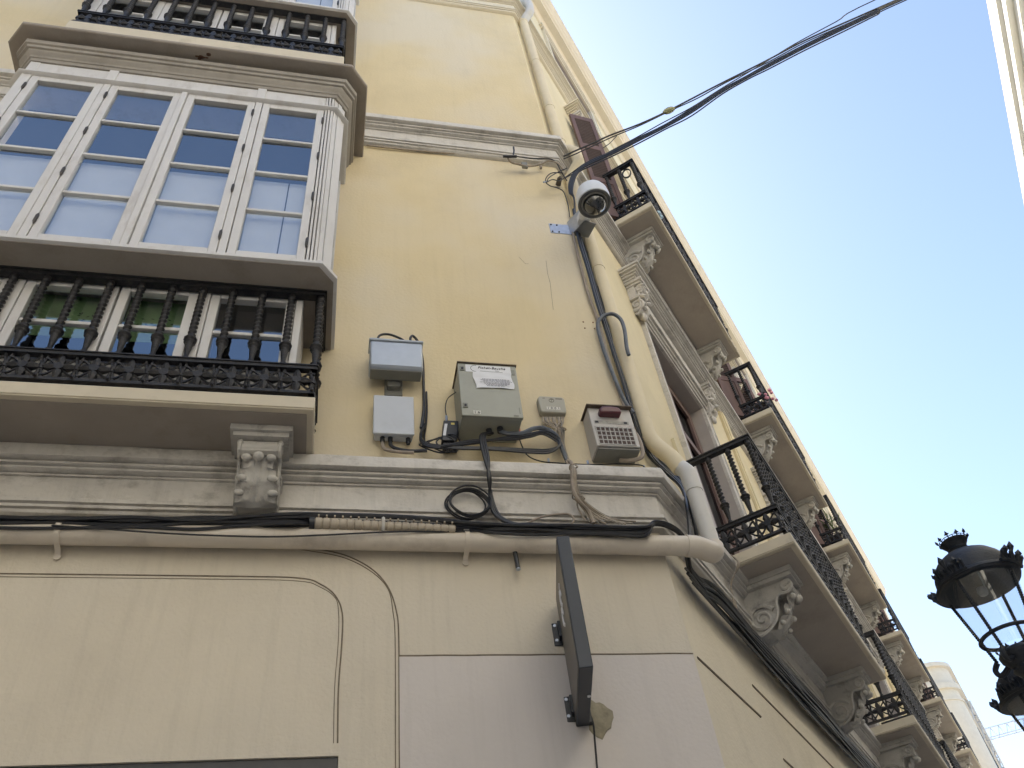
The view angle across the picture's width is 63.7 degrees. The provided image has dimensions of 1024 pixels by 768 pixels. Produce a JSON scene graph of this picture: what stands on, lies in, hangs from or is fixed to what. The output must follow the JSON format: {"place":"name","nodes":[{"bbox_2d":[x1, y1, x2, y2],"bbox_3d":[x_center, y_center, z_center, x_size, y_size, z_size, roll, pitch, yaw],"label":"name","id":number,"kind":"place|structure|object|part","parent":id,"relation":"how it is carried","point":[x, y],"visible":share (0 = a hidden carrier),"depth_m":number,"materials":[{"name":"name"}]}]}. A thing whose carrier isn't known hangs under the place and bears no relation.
{"place":"outdoors","nodes":[
{"label":"outdoors","id":0,"kind":"place"},
{"bbox_2d":[551,0,1023,767],"label":"sky","id":1,"kind":"structure","parent":0,"point":[853,205],"materials":[{"name":"blue"}]},
{"bbox_2d":[986,0,1023,201],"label":"opposite building","id":2,"kind":"structure","parent":0,"point":[1006,17],"depth_m":12.15,"materials":[{"name":"painted plaster"},{"name":"stone"}]},
{"label":"ground","id":3,"kind":"structure","parent":0,"visible":0},
{"bbox_2d":[0,0,980,767],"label":"corner building","id":4,"kind":"structure","parent":3,"relation":"on","point":[230,242],"depth_m":4.63,"materials":[{"name":"paint"}]},
{"bbox_2d":[0,21,366,396],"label":"bay window","id":5,"kind":"structure","parent":4,"relation":"in","point":[125,154],"depth_m":5.04,"materials":[{"name":"white paint"}]},
{"bbox_2d":[84,0,359,67],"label":"bay window","id":6,"kind":"structure","parent":4,"relation":"in","point":[346,9],"depth_m":7.22,"materials":[{"name":"white paint"}]},
{"bbox_2d":[0,415,723,565],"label":"waste pipe","id":7,"kind":"object","parent":4,"relation":"attached to","point":[706,545],"visible":0.95,"depth_m":4.00,"materials":[{"name":"beige paint"}]},
{"bbox_2d":[51,524,489,537],"bbox_3d":[-1.061,0.688,3.858,2.013,0.082,0.018,4,-47,-12],"label":"slack cable","id":8,"kind":"object","parent":7,"relation":"attached to","point":[255,536],"visible":1,"depth_m":3.80,"materials":[{"name":"black rubber"}]},
{"bbox_2d":[368,333,424,428],"bbox_3d":[-0.672,-0.052,4.821,0.342,0.710,0.172,3,-47,-11],"label":"equipment box","id":9,"kind":"object","parent":4,"relation":"attached to","point":[394,364],"visible":0.99,"depth_m":4.82,"materials":[{"name":"paint"}]},
{"bbox_2d":[373,395,426,453],"bbox_3d":[-0.626,0.240,4.574,0.292,0.442,0.099,3,-47,-11],"label":"junction box","id":10,"kind":"object","parent":4,"relation":"attached to","point":[393,418],"visible":1,"depth_m":4.56,"materials":[{"name":"grey plastic"}]},
{"bbox_2d":[366,144,454,153],"bbox_3d":[-0.622,-1.971,6.993,1.210,0.067,0.025,3,-47,-11],"label":"thin conduit","id":11,"kind":"object","parent":4,"relation":"on","point":[406,149],"visible":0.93,"depth_m":6.93,"materials":[{"name":"plastic"}]},
{"bbox_2d":[421,391,427,447],"bbox_3d":[-0.459,0.152,4.680,0.154,0.621,0.073,-29,-49,19],"label":"cable bundle","id":12,"kind":"object","parent":4,"relation":"attached to","point":[425,418],"visible":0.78,"depth_m":4.72,"materials":[{"name":"black rubber"}]},
{"bbox_2d":[0,512,874,767],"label":"cable run","id":13,"kind":"object","parent":4,"relation":"attached to","point":[784,672],"visible":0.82,"depth_m":4.09,"materials":[{"name":"black rubber"}]},
{"bbox_2d":[309,514,455,532],"bbox_3d":[-0.623,0.689,3.995,0.700,0.090,0.090,3,-47,-11],"label":"corrugated duct","id":14,"kind":"object","parent":13,"relation":"attached to","point":[318,522],"visible":0.98,"depth_m":3.96,"materials":[{"name":"white plastic"}]},
{"bbox_2d":[527,513,574,523],"bbox_3d":[0.196,0.687,4.208,0.260,0.076,0.019,2,-47,-10],"label":"cable loop","id":15,"kind":"object","parent":13,"relation":"on","point":[554,514],"visible":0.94,"depth_m":4.22,"materials":[{"name":"grey plastic"}]},
{"bbox_2d":[419,434,459,453],"bbox_3d":[-0.397,0.331,4.519,0.228,0.130,0.063,3,-47,-11],"label":"cable coil","id":16,"kind":"object","parent":4,"relation":"attached to","point":[441,452],"visible":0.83,"depth_m":4.51,"materials":[{"name":"black rubber"}]},
{"bbox_2d":[441,392,458,452],"bbox_3d":[-0.357,0.211,4.681,0.106,0.418,0.072,3,-47,-11],"label":"modem","id":17,"kind":"object","parent":4,"relation":"attached to","point":[450,427],"visible":0.81,"depth_m":4.59,"materials":[{"name":"black plastic"}]},
{"bbox_2d":[444,484,492,520],"bbox_3d":[-0.224,0.609,4.231,0.244,0.195,0.062,3,-47,-11],"label":"cable coil","id":18,"kind":"object","parent":4,"relation":"attached to","point":[481,495],"visible":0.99,"depth_m":4.23,"materials":[{"name":"black rubber"}]},
{"bbox_2d":[452,361,522,442],"bbox_3d":[-0.137,0.114,4.748,0.366,0.456,0.222,3,-47,-11],"label":"control cabinet","id":19,"kind":"object","parent":4,"relation":"attached to","point":[487,397],"visible":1,"depth_m":4.65,"materials":[{"name":"grey metal"}]},
{"bbox_3d":[-0.128,0.041,4.694,0.346,0.423,0.022,3,-47,-11],"label":"door","id":20,"kind":"part","parent":19,"relation":"part of","materials":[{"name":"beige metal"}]},
{"bbox_2d":[479,432,516,522],"bbox_3d":[-0.006,0.485,4.367,0.313,0.654,0.080,3,-47,-11],"label":"cable bundle","id":21,"kind":"object","parent":19,"relation":"hanging from","point":[486,459],"visible":0.93,"depth_m":4.30,"materials":[{"name":"black rubber"}]},
{"bbox_2d":[499,426,567,463],"bbox_3d":[0.126,0.318,4.621,0.412,0.231,0.049,12,-49,-19],"label":"corrugated hose","id":22,"kind":"object","parent":19,"relation":"attached to","point":[532,429],"visible":0.85,"depth_m":4.64,"materials":[{"name":"grey plastic"}]},
{"bbox_2d":[419,423,561,453],"bbox_3d":[-0.113,0.296,4.566,0.799,0.260,0.098,-1,-46,-8],"label":"cable loop","id":23,"kind":"object","parent":4,"relation":"on","point":[462,445],"visible":1,"depth_m":4.50,"materials":[{"name":"black rubber"}]},
{"bbox_2d":[513,551,520,570],"bbox_3d":[0.018,0.849,4.082,0.025,0.170,0.036,33,-58,-33],"label":"pipe stub","id":24,"kind":"object","parent":4,"relation":"attached to","point":[516,560],"visible":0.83,"depth_m":4.04,"materials":[{"name":"black plastic"}]},
{"bbox_2d":[503,146,566,180],"bbox_3d":[0.180,-1.852,6.979,0.544,0.368,0.108,6,-48,-14],"label":"wire anchor","id":25,"kind":"object","parent":4,"relation":"attached to","point":[524,165],"visible":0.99,"depth_m":6.98,"materials":[{"name":"metal"}]},
{"bbox_2d":[536,396,565,416],"bbox_3d":[0.238,0.138,4.949,0.167,0.136,0.050,3,-47,-11],"label":"terminal box","id":26,"kind":"object","parent":4,"relation":"attached to","point":[551,406],"visible":0.99,"depth_m":4.92,"materials":[{"name":"beige plastic"}]},
{"bbox_2d":[543,168,577,216],"bbox_3d":[0.410,-1.592,6.771,0.351,0.593,0.132,3,-47,-11],"label":"cable","id":27,"kind":"object","parent":4,"relation":"attached to","point":[559,180],"visible":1,"depth_m":6.86,"materials":[{"name":"metal"}]},
{"bbox_2d":[566,0,874,177],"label":"overhead wires","id":28,"kind":"object","parent":27,"relation":"attached to","point":[735,79],"visible":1,"depth_m":7.27,"materials":[{"name":"black rubber"}]},
{"bbox_2d":[568,0,906,209],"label":"overhead wires","id":29,"kind":"object","parent":27,"relation":"attached to","point":[662,128],"visible":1,"depth_m":7.20,"materials":[{"name":"black rubber"}]},
{"bbox_2d":[557,426,584,501],"bbox_3d":[0.320,0.423,4.553,0.075,0.584,0.150,3,-47,-11],"label":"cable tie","id":30,"kind":"object","parent":4,"relation":"attached to","point":[582,496],"visible":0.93,"depth_m":4.44,"materials":[{"name":"beige plastic"}]},
{"bbox_2d":[551,536,592,726],"bbox_3d":[0.252,1.077,3.579,0.110,0.621,0.545,-6,-46,-3],"label":"hanging sign","id":31,"kind":"object","parent":4,"relation":"attached to","point":[569,628],"visible":1,"depth_m":3.44,"materials":[{"name":"metal"}]},
{"bbox_2d":[592,718,597,767],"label":"sign lead","id":32,"kind":"object","parent":31,"relation":"hanging from","point":[595,744],"visible":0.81,"depth_m":3.50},
{"bbox_2d":[561,453,594,523],"bbox_3d":[0.341,0.489,4.509,0.109,0.695,0.133,3,-47,-11],"label":"grey conduit","id":33,"kind":"object","parent":4,"relation":"attached to","point":[582,504],"visible":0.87,"depth_m":4.31,"materials":[{"name":"grey plastic"}]},
{"bbox_2d":[549,180,610,237],"bbox_3d":[0.521,-1.319,6.215,0.333,0.485,0.554,3,-47,-11],"label":"security camera","id":34,"kind":"object","parent":4,"relation":"attached to","point":[593,199],"visible":1,"depth_m":6.01,"materials":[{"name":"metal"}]},
{"bbox_2d":[519,440,644,466],"bbox_3d":[0.402,0.404,4.698,0.735,0.173,0.025,5,-47,-12],"label":"thin cable","id":35,"kind":"object","parent":4,"relation":"attached to","point":[582,464],"visible":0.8,"depth_m":4.65,"materials":[{"name":"black rubber"}]},
{"bbox_2d":[519,0,650,417],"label":"downpipe","id":36,"kind":"object","parent":4,"relation":"attached to","point":[627,363],"visible":0.69,"depth_m":6.35,"materials":[{"name":"white plastic"}]},
{"bbox_2d":[542,417,635,524],"bbox_3d":[0.416,0.443,4.567,0.394,0.838,0.134,3,-47,-11],"label":"cable bundle","id":37,"kind":"object","parent":4,"relation":"attached to","point":[596,513],"visible":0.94,"depth_m":4.34,"materials":[{"name":"beige plastic"}]},
{"bbox_2d":[572,231,624,405],"bbox_3d":[0.581,-0.506,5.739,0.057,1.973,0.021,3,-47,-11],"label":"conduit","id":38,"kind":"object","parent":4,"relation":"attached to","point":[586,286],"visible":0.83,"depth_m":5.85,"materials":[{"name":"grey plastic"}]},
{"bbox_2d":[580,403,644,463],"bbox_3d":[0.604,0.300,4.786,0.324,0.381,0.165,3,-47,-11],"label":"siren box","id":39,"kind":"object","parent":4,"relation":"attached to","point":[612,435],"visible":1,"depth_m":4.74,"materials":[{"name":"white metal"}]},
{"bbox_2d":[596,312,634,413],"bbox_3d":[0.701,-0.155,5.353,0.206,0.934,0.062,-3,-46,-5],"label":"corrugated hose","id":40,"kind":"object","parent":4,"relation":"attached to","point":[607,360],"visible":1,"depth_m":5.43,"materials":[{"name":"grey plastic"}]},
{"bbox_2d":[622,168,630,178],"bbox_3d":[1.206,-2.214,8.662,0.102,0.162,0.020,-27,-49,18],"label":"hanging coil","id":41,"kind":"object","parent":4,"relation":"hanging from","point":[624,170],"visible":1,"depth_m":8.66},
{"bbox_2d":[572,208,719,536],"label":"riser cables","id":42,"kind":"object","parent":4,"relation":"attached to","point":[663,466],"visible":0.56,"depth_m":5.32,"materials":[{"name":"black rubber"}]},
{"bbox_2d":[666,381,739,554],"bbox_3d":[1.587,0.870,7.040,0.059,2.736,1.367,-27,-49,18],"label":"balcony door","id":43,"kind":"structure","parent":4,"relation":"in","point":[695,447],"depth_m":7.63,"materials":[{"name":"brown wood"}]},
{"bbox_2d":[563,0,893,158],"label":"overhead wires","id":44,"kind":"object","parent":4,"relation":"attached to","point":[716,86],"visible":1,"depth_m":7.30,"materials":[{"name":"black rubber"}]},
{"bbox_2d":[663,106,674,114],"bbox_3d":[1.381,-2.408,7.251,0.112,0.058,0.060,-21,-47,12],"label":"cable splice","id":45,"kind":"object","parent":44,"relation":"attached to","point":[669,110],"visible":1,"depth_m":7.23,"materials":[{"name":"plastic"}]},
{"bbox_2d":[730,555,739,609],"bbox_3d":[1.402,1.262,5.123,0.123,0.432,0.076,-23,-47,14],"label":"cable bundle","id":46,"kind":"object","parent":4,"relation":"attached to","point":[731,591],"visible":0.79,"depth_m":5.16,"materials":[{"name":"grey plastic"}]},
{"bbox_2d":[757,388,777,411],"bbox_3d":[3.292,0.231,10.601,0.251,0.300,0.305,28,-56,-30],"label":"potted plant","id":47,"kind":"object","parent":4,"relation":"on","point":[766,396],"visible":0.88,"depth_m":10.60,"materials":[{"name":"pink plant"}]},
{"bbox_2d":[684,567,862,767],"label":"cable run","id":48,"kind":"object","parent":4,"relation":"attached to","point":[698,587],"visible":1,"depth_m":5.03,"materials":[{"name":"black rubber"}]},
{"bbox_2d":[819,509,842,543],"bbox_3d":[5.099,2.287,13.114,0.470,0.677,0.423,-33,-50,22],"label":"potted plant","id":49,"kind":"object","parent":4,"relation":"on","point":[830,523],"visible":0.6,"depth_m":13.11,"materials":[{"name":"green plant"}]},
{"bbox_2d":[924,661,1000,767],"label":"building","id":50,"kind":"structure","parent":3,"relation":"on","point":[942,674],"depth_m":28.65,"materials":[{"name":"white paint"}]},
{"bbox_2d":[953,679,1004,767],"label":"terrace frame","id":51,"kind":"object","parent":50,"relation":"attached to","point":[983,728],"visible":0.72,"depth_m":31.72,"materials":[{"name":"metal"}]},
{"bbox_2d":[978,729,997,766],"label":"window","id":52,"kind":"structure","parent":50,"relation":"in","point":[978,729],"depth_m":28.57,"materials":[{"name":"glass"}]},
{"bbox_2d":[927,528,1023,730],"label":"street lamp","id":53,"kind":"object","parent":3,"relation":"on","point":[968,576],"visible":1,"depth_m":4.40,"materials":[{"name":"metal"}]},
{"bbox_2d":[985,716,1023,740],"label":"tower crane","id":54,"kind":"object","parent":3,"relation":"on","point":[1007,733],"visible":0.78,"depth_m":111.15,"materials":[{"name":"metal"}]}
]}

